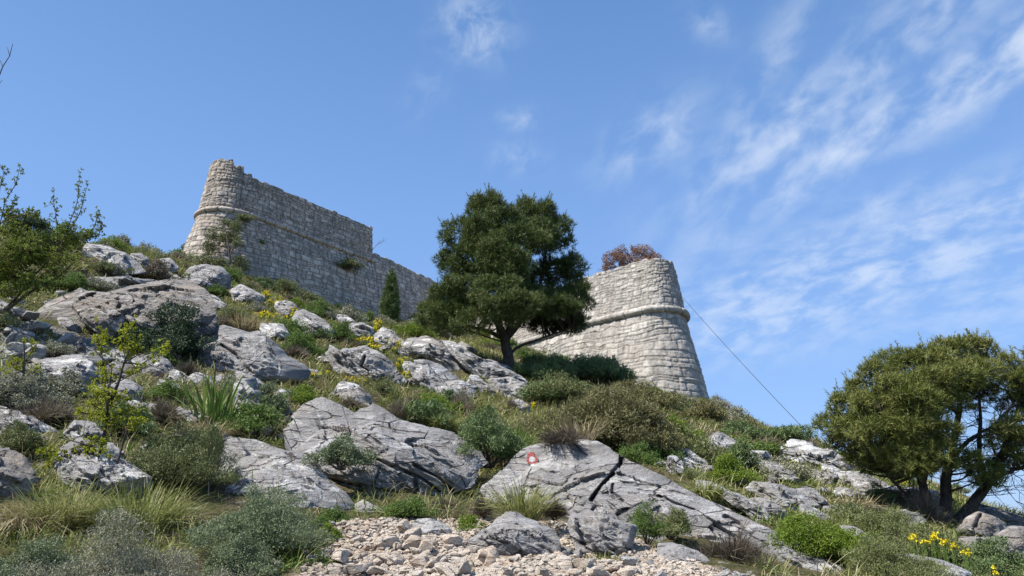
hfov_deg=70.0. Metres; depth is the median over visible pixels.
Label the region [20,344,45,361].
stone
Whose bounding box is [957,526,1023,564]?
boulder
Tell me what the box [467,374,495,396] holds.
rock
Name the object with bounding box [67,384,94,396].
rock
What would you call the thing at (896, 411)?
pine tree
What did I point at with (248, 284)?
shrub
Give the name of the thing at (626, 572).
stone
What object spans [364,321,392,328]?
shrub
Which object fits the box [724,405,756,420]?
shrub
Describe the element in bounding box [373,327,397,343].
boulder
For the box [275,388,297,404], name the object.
rock
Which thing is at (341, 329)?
shrub
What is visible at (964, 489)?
shrub
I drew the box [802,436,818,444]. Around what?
shrub
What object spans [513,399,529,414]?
boulder
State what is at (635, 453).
shrub
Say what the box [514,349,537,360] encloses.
shrub
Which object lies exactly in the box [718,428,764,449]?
shrub
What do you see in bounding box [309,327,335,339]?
shrub
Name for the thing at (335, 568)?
stone
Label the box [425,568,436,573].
stone
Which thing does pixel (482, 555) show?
stone
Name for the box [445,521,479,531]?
grass tuft
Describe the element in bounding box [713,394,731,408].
shrub
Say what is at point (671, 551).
boulder
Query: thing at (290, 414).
rock
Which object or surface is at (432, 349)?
boulder
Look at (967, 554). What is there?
flowering plant
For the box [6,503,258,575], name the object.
shrub
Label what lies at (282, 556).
grass tuft
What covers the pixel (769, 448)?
shrub
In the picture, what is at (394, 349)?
flowering plant
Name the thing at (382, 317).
shrub
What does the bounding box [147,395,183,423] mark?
shrub
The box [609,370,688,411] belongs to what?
shrub
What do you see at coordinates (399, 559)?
stone
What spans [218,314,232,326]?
shrub
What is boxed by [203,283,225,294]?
shrub
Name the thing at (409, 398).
shrub
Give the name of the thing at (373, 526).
gravel
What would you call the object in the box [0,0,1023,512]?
sky
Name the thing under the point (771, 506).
rock
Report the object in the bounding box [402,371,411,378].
flowering plant
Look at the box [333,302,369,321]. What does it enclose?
shrub
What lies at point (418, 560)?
stone
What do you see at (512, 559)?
stone
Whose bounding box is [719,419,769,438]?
shrub
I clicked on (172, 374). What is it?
rock
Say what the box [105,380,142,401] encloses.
boulder
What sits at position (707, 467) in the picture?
boulder
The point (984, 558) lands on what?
shrub
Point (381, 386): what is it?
shrub
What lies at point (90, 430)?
boulder
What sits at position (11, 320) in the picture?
shrub
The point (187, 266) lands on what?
shrub
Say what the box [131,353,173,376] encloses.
boulder
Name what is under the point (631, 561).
stone
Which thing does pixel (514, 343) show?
shrub
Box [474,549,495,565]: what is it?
stone
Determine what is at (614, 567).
stone
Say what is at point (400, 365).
flowering plant
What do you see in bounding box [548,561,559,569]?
stone
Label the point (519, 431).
grass tuft
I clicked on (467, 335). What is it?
shrub
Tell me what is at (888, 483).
shrub
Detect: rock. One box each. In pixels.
[0,299,8,308]
[0,345,21,361]
[1,325,20,333]
[8,296,28,306]
[38,365,54,372]
[56,316,81,332]
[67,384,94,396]
[99,442,126,459]
[106,362,126,374]
[108,348,131,362]
[115,272,131,277]
[121,378,143,390]
[128,400,146,411]
[164,368,188,384]
[174,407,206,425]
[188,372,212,384]
[188,377,206,386]
[211,295,226,309]
[211,375,223,383]
[214,300,224,310]
[219,433,234,441]
[235,370,265,390]
[259,323,289,341]
[274,300,300,317]
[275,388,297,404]
[282,411,293,422]
[309,369,323,375]
[315,355,331,366]
[336,381,374,406]
[377,341,390,352]
[388,334,415,357]
[399,375,406,384]
[402,361,413,374]
[407,364,445,382]
[434,386,459,396]
[446,380,477,399]
[458,341,476,354]
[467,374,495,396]
[488,376,522,398]
[500,364,512,370]
[509,382,528,400]
[671,448,707,469]
[694,480,725,492]
[707,431,735,450]
[726,476,746,484]
[750,497,785,518]
[755,459,766,470]
[764,462,801,482]
[795,486,827,508]
[798,503,832,522]
[822,463,840,474]
[832,486,857,498]
[836,471,854,487]
[838,524,869,541]
[848,471,887,492]
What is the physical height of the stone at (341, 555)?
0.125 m
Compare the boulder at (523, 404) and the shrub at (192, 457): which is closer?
the shrub at (192, 457)
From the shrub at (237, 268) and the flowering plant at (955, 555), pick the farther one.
the shrub at (237, 268)
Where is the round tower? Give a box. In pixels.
[511,258,709,399]
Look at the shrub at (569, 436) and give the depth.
11.24 m
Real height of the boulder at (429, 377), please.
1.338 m
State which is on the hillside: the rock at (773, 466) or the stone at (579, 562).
the rock at (773, 466)
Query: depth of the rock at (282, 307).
35.68 m
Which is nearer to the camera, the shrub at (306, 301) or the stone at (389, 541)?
the stone at (389, 541)
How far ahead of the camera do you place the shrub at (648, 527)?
8.40 m
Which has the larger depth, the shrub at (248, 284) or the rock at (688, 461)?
the shrub at (248, 284)
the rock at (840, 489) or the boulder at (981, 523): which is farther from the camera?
the rock at (840, 489)
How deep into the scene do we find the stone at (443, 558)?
6.78 m
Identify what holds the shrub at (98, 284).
on the hillside
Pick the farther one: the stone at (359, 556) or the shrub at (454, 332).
the shrub at (454, 332)
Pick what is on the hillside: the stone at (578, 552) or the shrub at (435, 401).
the shrub at (435, 401)
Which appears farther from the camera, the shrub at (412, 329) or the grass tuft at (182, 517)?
the shrub at (412, 329)
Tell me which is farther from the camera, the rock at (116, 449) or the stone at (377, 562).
the rock at (116, 449)
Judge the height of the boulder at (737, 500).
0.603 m
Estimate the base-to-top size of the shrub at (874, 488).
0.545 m
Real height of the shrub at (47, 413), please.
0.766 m
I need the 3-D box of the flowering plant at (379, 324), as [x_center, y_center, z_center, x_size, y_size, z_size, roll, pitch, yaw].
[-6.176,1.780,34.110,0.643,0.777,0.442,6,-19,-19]
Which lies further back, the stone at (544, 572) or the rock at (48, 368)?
the rock at (48, 368)
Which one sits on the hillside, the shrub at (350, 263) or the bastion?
the bastion
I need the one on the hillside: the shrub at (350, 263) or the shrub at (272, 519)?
the shrub at (272, 519)
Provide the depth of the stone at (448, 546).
7.42 m
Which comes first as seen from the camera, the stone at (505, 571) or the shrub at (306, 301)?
the stone at (505, 571)
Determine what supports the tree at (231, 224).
on the hillside
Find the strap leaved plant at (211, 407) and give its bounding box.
[168,363,278,424]
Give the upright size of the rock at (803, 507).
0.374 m
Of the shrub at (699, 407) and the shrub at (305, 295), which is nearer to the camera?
the shrub at (699, 407)
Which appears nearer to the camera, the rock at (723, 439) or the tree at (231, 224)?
the rock at (723, 439)
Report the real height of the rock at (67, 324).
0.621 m
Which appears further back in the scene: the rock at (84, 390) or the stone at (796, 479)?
the stone at (796, 479)
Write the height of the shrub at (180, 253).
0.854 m
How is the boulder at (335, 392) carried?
on the hillside
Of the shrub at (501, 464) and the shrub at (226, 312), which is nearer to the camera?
the shrub at (501, 464)
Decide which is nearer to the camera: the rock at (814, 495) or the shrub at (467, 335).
the rock at (814, 495)
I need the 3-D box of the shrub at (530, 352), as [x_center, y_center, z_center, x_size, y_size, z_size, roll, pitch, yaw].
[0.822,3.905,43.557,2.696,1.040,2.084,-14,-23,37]
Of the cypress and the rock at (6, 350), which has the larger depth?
the cypress
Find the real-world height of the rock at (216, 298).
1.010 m
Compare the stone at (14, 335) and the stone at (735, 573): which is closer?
the stone at (735, 573)
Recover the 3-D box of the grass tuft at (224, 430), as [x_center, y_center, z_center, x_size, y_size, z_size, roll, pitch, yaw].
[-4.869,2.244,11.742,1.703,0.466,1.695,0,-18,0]
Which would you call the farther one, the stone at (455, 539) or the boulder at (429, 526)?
the boulder at (429, 526)
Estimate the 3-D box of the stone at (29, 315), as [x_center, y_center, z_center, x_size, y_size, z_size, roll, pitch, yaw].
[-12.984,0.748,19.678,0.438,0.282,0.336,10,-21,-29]
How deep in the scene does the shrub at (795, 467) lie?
16.44 m
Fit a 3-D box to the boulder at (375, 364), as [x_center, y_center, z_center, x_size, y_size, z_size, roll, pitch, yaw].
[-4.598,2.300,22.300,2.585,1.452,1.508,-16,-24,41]
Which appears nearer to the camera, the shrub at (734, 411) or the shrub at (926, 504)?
the shrub at (926, 504)
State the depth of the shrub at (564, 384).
23.31 m
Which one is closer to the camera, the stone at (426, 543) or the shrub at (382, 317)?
the stone at (426, 543)
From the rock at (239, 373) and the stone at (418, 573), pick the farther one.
the rock at (239, 373)
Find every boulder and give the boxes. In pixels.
[0,406,60,435]
[0,446,41,501]
[31,354,97,384]
[36,279,218,343]
[54,437,152,499]
[63,420,102,439]
[74,339,86,351]
[82,243,146,275]
[95,276,156,288]
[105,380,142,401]
[130,253,149,266]
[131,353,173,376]
[146,402,171,422]
[160,258,178,272]
[171,274,188,280]
[182,264,230,290]
[196,325,310,382]
[214,437,354,511]
[230,284,265,304]
[232,377,262,408]
[283,397,487,495]
[291,309,334,339]
[325,345,402,382]
[330,386,339,397]
[335,314,356,322]
[346,322,373,339]
[355,499,384,512]
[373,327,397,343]
[403,335,470,373]
[406,359,458,391]
[411,518,450,535]
[442,340,529,384]
[466,511,560,555]
[473,439,843,573]
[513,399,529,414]
[567,509,636,555]
[657,542,710,561]
[665,455,684,474]
[698,465,713,473]
[722,489,775,522]
[746,481,821,509]
[749,450,770,461]
[768,471,779,483]
[780,439,852,470]
[810,470,845,487]
[821,505,848,516]
[860,485,939,508]
[894,509,926,525]
[907,553,971,575]
[955,511,1006,536]
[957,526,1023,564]
[976,504,1023,525]
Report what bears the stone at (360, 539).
on the gravel
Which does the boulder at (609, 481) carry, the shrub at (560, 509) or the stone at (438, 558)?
the shrub at (560, 509)
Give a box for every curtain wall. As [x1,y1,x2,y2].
[373,253,436,319]
[473,317,504,337]
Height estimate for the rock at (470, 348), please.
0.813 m
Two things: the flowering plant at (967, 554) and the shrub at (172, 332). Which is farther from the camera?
the shrub at (172, 332)
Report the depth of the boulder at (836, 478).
17.43 m
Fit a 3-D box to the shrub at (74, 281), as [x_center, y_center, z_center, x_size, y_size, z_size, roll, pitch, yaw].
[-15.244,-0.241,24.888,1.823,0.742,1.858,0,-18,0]
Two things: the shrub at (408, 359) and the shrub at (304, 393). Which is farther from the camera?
the shrub at (408, 359)
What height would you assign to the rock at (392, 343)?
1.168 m
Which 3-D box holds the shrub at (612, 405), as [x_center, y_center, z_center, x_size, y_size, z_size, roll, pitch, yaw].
[1.727,3.008,16.904,3.370,1.706,4.246,17,-25,-42]
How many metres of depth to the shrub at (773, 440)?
21.20 m
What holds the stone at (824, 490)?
on the hillside
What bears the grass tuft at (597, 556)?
on the hillside
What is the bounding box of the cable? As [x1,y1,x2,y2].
[683,298,820,445]
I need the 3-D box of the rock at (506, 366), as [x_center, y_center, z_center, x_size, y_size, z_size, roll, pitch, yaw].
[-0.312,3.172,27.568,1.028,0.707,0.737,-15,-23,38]
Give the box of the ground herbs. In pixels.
[0,234,1017,575]
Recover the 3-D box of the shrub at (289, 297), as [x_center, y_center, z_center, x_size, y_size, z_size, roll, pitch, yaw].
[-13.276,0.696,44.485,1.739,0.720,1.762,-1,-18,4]
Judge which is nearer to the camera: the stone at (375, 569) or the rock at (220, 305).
the stone at (375, 569)
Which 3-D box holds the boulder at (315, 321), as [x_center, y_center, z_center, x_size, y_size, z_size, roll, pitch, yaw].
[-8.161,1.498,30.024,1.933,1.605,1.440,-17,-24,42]
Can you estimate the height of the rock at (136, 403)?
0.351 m
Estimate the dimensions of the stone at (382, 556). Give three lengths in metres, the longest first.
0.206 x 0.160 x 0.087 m
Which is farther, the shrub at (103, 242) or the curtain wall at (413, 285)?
the curtain wall at (413, 285)
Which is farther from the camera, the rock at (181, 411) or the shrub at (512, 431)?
the shrub at (512, 431)
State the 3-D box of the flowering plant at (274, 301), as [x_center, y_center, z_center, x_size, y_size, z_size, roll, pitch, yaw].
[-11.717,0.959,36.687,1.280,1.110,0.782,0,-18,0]
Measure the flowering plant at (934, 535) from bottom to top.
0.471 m
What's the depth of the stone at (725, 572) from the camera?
6.79 m
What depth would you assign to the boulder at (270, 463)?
10.07 m
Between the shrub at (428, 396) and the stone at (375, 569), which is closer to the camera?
the stone at (375, 569)
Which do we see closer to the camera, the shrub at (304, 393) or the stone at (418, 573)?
the stone at (418, 573)
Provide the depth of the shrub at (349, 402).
17.12 m
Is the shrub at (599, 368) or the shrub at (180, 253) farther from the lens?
the shrub at (180, 253)
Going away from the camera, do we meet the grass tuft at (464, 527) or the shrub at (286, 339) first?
the grass tuft at (464, 527)
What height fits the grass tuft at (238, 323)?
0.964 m
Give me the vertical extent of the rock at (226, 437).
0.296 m
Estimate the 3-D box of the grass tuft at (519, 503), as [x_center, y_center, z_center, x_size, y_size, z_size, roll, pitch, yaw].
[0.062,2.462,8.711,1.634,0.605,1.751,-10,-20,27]
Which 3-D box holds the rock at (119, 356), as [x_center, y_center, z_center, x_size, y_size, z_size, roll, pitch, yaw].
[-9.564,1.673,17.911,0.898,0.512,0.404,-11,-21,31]
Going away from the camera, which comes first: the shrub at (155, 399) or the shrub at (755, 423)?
the shrub at (155, 399)
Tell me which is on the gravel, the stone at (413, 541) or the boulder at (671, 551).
the stone at (413, 541)
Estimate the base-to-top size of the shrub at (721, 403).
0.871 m
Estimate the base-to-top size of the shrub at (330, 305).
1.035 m
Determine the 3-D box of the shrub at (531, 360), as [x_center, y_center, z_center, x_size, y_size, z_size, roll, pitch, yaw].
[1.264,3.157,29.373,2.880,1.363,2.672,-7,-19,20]
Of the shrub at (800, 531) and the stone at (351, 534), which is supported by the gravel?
the stone at (351, 534)
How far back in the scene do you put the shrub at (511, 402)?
21.41 m
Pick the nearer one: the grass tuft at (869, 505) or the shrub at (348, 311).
the grass tuft at (869, 505)
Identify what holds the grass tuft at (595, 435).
on the hillside
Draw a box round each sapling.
[0,44,12,82]
[0,337,58,381]
[35,315,171,469]
[97,416,148,474]
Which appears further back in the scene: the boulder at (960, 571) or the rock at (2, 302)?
the rock at (2, 302)
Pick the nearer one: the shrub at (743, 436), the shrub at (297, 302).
the shrub at (743, 436)
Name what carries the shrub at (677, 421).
on the hillside
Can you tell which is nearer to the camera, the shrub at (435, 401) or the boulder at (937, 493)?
the boulder at (937, 493)
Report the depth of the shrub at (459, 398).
19.23 m
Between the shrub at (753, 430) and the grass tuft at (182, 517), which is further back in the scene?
the shrub at (753, 430)
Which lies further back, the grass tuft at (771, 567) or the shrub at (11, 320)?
the shrub at (11, 320)
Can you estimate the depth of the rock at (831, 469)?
18.19 m
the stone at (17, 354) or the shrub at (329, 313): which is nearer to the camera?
the stone at (17, 354)
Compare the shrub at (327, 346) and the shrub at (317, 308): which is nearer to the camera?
the shrub at (327, 346)
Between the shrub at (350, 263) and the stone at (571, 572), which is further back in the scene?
the shrub at (350, 263)
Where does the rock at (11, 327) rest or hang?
on the hillside
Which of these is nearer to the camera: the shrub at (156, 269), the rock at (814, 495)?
the rock at (814, 495)
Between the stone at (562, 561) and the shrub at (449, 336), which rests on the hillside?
the shrub at (449, 336)
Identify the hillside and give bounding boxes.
[0,233,975,575]
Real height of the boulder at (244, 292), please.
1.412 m
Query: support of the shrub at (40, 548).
on the hillside
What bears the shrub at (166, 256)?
on the hillside
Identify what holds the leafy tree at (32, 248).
on the hillside
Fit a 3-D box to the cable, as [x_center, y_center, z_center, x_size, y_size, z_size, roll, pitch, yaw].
[10.322,2.772,34.849,0.021,11.256,15.102,2,-18,-6]
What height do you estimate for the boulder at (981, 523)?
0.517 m
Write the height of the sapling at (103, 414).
2.489 m
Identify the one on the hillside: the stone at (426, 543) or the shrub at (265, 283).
the shrub at (265, 283)
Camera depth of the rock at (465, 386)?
22.57 m
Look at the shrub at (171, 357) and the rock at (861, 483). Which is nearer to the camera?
the rock at (861, 483)
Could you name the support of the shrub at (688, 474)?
on the hillside
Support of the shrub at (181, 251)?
on the hillside
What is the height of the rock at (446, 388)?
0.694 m
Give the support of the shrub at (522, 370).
on the hillside
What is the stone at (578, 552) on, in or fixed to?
on the gravel
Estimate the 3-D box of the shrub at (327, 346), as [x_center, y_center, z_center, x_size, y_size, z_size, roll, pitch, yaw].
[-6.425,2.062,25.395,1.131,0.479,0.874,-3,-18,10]
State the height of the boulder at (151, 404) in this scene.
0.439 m
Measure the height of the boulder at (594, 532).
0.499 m
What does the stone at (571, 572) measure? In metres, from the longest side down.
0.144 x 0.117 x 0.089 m
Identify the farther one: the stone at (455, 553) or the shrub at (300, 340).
the shrub at (300, 340)
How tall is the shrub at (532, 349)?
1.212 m
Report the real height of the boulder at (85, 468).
0.870 m
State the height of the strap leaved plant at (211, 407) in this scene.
1.072 m
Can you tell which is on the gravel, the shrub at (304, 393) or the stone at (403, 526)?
the stone at (403, 526)
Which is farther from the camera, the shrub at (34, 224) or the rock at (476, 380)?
the shrub at (34, 224)
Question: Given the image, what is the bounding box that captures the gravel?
[299,517,753,575]
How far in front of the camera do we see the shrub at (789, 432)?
24.46 m
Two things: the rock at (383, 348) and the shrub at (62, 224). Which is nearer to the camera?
the rock at (383, 348)
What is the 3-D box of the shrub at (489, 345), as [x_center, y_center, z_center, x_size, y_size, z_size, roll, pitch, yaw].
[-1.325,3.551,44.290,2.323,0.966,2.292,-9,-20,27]
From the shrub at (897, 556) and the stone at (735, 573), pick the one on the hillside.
the shrub at (897, 556)
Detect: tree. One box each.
[0,163,106,315]
[195,217,250,275]
[412,182,599,368]
[806,327,1023,526]
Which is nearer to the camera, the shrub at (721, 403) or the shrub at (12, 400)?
the shrub at (12, 400)
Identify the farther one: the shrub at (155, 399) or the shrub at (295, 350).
the shrub at (295, 350)
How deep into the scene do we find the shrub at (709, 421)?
25.12 m
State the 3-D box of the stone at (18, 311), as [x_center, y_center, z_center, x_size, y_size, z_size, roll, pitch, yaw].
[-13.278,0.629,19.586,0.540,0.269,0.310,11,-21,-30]
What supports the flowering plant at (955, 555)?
on the hillside
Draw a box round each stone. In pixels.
[2,327,12,333]
[4,329,34,344]
[5,352,22,360]
[6,342,27,352]
[10,307,26,316]
[19,311,39,320]
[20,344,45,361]
[26,321,51,333]
[56,290,65,295]
[56,332,76,344]
[85,351,115,365]
[266,426,272,433]
[306,554,314,560]
[327,563,343,574]
[331,548,349,562]
[342,563,368,574]
[346,531,357,538]
[348,536,365,543]
[354,554,362,559]
[362,560,372,566]
[366,566,387,573]
[373,559,383,565]
[376,536,399,548]
[376,552,392,560]
[384,556,396,564]
[387,554,405,565]
[392,542,401,549]
[397,521,410,531]
[402,535,420,549]
[403,527,421,538]
[408,555,428,568]
[409,547,422,554]
[412,570,423,575]
[417,537,432,550]
[420,550,430,554]
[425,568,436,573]
[427,559,437,568]
[434,562,458,575]
[436,554,447,561]
[439,555,447,561]
[442,533,462,545]
[444,544,452,549]
[449,550,460,556]
[451,556,464,567]
[459,561,470,573]
[461,545,479,555]
[468,553,477,560]
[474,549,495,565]
[477,549,487,560]
[478,546,498,557]
[501,568,512,574]
[508,556,519,562]
[527,569,534,575]
[539,569,548,575]
[547,553,556,558]
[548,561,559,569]
[553,550,566,555]
[555,555,572,568]
[565,547,572,553]
[566,568,579,575]
[572,549,582,556]
[572,558,593,570]
[589,565,609,575]
[605,565,620,570]
[616,568,634,575]
[623,556,636,565]
[644,559,652,563]
[656,570,666,575]
[719,569,729,575]
[731,570,740,575]
[790,476,800,482]
[818,486,829,492]
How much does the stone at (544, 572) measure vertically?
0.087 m
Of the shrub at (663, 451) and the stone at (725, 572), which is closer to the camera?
the stone at (725, 572)
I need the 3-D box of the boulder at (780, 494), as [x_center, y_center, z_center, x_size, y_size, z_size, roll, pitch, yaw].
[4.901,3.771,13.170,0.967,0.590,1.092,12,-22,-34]
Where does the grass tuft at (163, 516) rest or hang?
on the hillside
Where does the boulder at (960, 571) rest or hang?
on the hillside
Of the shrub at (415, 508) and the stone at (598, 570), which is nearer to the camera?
the stone at (598, 570)
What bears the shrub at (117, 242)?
on the hillside
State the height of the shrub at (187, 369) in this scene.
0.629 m
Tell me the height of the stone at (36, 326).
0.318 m
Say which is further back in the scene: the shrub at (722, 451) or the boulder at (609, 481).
the shrub at (722, 451)
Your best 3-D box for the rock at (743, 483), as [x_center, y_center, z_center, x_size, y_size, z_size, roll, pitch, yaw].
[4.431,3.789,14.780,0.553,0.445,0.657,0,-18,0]
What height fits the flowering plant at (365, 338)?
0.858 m
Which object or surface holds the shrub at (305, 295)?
on the hillside
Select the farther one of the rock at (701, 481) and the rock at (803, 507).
the rock at (701, 481)
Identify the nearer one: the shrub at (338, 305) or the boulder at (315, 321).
the boulder at (315, 321)
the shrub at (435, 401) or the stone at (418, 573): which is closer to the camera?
the stone at (418, 573)
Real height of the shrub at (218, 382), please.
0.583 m
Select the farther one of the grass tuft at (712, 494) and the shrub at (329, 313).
the shrub at (329, 313)
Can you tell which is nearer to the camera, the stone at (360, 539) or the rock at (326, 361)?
the stone at (360, 539)
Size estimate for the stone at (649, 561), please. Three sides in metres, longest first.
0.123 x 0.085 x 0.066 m
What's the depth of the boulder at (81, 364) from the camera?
15.86 m
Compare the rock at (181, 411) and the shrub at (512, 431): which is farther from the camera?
the shrub at (512, 431)
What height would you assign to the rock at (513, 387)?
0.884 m
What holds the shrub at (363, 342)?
on the hillside
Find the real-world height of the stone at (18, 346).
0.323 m
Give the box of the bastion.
[183,158,378,316]
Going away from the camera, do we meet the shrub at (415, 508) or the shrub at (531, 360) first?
the shrub at (415, 508)
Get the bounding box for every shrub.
[0,310,22,327]
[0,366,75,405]
[0,371,73,410]
[0,392,92,425]
[0,418,48,453]
[0,531,84,575]
[2,211,53,234]
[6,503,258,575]
[26,339,76,356]
[35,218,82,248]
[38,366,90,395]
[44,270,95,291]
[82,275,120,291]
[84,238,119,250]
[91,259,135,275]
[97,401,161,436]
[98,234,132,251]
[112,297,221,358]
[115,233,140,252]
[126,419,244,488]
[133,256,177,280]
[133,378,193,400]
[134,240,165,256]
[143,343,185,365]
[147,395,168,401]
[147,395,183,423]
[152,253,182,264]
[160,248,199,261]
[167,359,204,375]
[169,253,190,260]
[171,250,198,261]
[174,474,336,553]
[178,261,189,268]
[201,529,283,575]
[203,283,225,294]
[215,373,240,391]
[215,398,286,433]
[217,306,258,321]
[218,264,243,275]
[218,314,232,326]
[224,267,241,277]
[235,213,256,222]
[240,281,257,287]
[241,300,271,312]
[253,276,281,292]
[257,380,291,412]
[270,276,306,294]
[271,314,312,335]
[273,380,318,406]
[280,331,325,354]
[283,295,302,300]
[283,333,307,344]
[284,343,310,357]
[290,294,306,308]
[291,290,320,304]
[300,431,380,470]
[300,549,337,566]
[301,298,315,305]
[305,296,334,317]
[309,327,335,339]
[311,505,359,527]
[312,307,335,319]
[314,341,339,350]
[317,298,336,309]
[322,521,343,543]
[325,320,359,340]
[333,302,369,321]
[334,257,365,272]
[334,303,345,310]
[337,384,377,400]
[338,395,364,408]
[344,235,383,258]
[346,304,361,312]
[347,341,363,346]
[354,340,368,345]
[363,310,377,321]
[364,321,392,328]
[370,313,395,322]
[372,375,399,396]
[379,494,440,518]
[380,319,408,328]
[387,397,418,421]
[392,321,438,338]
[392,353,413,363]
[401,398,456,428]
[402,392,424,403]
[403,389,465,413]
[409,398,460,421]
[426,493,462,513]
[437,333,458,339]
[441,388,458,402]
[450,388,475,412]
[451,329,473,335]
[453,512,488,530]
[454,404,530,468]
[456,388,475,406]
[459,333,475,339]
[466,493,496,518]
[477,424,535,451]
[479,341,500,350]
[482,450,510,469]
[493,339,528,350]
[504,398,522,409]
[510,362,543,378]
[510,381,686,449]
[512,344,551,356]
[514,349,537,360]
[515,346,545,355]
[515,377,579,402]
[516,369,609,401]
[519,352,576,374]
[525,345,578,380]
[532,423,592,447]
[540,494,570,520]
[568,344,639,387]
[597,243,667,272]
[604,399,686,451]
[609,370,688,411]
[614,438,690,461]
[617,440,664,464]
[626,498,669,544]
[653,506,696,539]
[666,424,720,459]
[667,414,707,441]
[669,392,691,411]
[669,396,728,421]
[680,468,707,479]
[683,393,701,402]
[690,518,791,570]
[695,419,718,424]
[702,451,760,484]
[706,445,731,458]
[710,438,767,469]
[711,395,734,408]
[712,416,764,430]
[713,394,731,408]
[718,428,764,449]
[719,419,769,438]
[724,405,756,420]
[752,438,788,453]
[757,453,828,481]
[760,436,785,445]
[760,498,861,556]
[763,423,818,441]
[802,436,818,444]
[803,526,875,563]
[818,500,886,524]
[824,525,959,575]
[849,469,904,486]
[851,503,930,538]
[857,481,903,504]
[880,521,969,559]
[901,485,959,526]
[936,482,972,493]
[956,532,1023,575]
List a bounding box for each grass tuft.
[0,474,157,527]
[0,490,95,545]
[40,469,234,536]
[92,492,229,546]
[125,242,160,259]
[155,415,257,437]
[217,308,275,331]
[217,544,309,567]
[417,410,468,430]
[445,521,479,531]
[458,476,582,520]
[487,497,567,535]
[501,420,542,455]
[543,412,608,440]
[582,551,625,560]
[678,474,757,500]
[729,552,803,574]
[813,511,850,526]
[824,491,889,510]
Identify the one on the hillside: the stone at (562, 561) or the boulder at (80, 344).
the boulder at (80, 344)
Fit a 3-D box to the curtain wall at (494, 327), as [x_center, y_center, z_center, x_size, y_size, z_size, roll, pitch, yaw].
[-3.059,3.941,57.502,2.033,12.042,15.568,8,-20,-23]
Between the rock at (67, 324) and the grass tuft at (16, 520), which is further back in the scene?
the rock at (67, 324)
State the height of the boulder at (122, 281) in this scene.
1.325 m
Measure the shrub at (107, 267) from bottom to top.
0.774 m
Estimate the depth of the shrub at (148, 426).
11.62 m
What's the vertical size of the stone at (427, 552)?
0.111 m
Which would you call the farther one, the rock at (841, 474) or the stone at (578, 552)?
the rock at (841, 474)
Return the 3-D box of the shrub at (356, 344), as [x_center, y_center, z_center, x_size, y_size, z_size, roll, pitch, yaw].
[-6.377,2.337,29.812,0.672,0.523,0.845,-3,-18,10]
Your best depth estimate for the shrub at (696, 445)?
16.65 m
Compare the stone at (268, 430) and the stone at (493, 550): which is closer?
the stone at (493, 550)
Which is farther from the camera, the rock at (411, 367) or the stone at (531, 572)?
the rock at (411, 367)
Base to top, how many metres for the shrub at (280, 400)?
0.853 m
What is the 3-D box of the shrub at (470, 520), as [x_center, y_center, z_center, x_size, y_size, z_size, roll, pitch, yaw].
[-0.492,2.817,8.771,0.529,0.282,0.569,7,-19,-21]
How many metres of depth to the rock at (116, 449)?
10.47 m
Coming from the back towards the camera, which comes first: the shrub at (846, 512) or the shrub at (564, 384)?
the shrub at (564, 384)
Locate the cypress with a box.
[377,269,401,322]
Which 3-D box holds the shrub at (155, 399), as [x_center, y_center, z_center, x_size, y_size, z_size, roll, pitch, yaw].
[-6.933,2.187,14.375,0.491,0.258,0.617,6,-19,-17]
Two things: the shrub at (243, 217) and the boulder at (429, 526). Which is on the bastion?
the shrub at (243, 217)
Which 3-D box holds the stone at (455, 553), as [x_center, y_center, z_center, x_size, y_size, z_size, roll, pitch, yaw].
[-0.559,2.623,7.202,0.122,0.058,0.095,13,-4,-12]
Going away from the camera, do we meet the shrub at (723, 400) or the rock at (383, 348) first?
the rock at (383, 348)
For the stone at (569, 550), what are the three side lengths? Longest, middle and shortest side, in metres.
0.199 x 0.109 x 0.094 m
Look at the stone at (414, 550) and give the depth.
7.10 m
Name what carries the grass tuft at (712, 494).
on the hillside
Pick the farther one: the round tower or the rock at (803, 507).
the round tower
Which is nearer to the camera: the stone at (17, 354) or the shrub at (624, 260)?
the stone at (17, 354)
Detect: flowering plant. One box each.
[254,310,277,321]
[261,290,271,301]
[268,296,281,306]
[311,372,321,381]
[345,376,365,387]
[357,335,376,346]
[366,339,390,352]
[373,322,379,333]
[374,318,385,328]
[392,339,402,353]
[395,357,406,371]
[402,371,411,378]
[907,533,919,555]
[920,538,933,556]
[929,531,941,559]
[939,539,949,561]
[949,542,958,565]
[960,548,974,575]
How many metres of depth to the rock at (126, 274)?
30.79 m
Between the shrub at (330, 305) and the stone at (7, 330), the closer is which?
the stone at (7, 330)
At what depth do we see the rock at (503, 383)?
24.33 m
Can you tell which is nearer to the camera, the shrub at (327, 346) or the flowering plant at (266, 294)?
the shrub at (327, 346)
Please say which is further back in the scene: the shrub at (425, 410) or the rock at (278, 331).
the rock at (278, 331)
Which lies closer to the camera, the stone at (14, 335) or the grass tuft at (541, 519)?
the grass tuft at (541, 519)
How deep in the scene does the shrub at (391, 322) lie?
46.26 m
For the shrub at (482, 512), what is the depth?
9.06 m
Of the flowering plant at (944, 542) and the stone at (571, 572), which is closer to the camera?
the stone at (571, 572)
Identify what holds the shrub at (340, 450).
on the hillside
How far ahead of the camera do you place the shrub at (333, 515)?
8.46 m
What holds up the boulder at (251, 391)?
on the hillside
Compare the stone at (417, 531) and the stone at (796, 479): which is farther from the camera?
the stone at (796, 479)

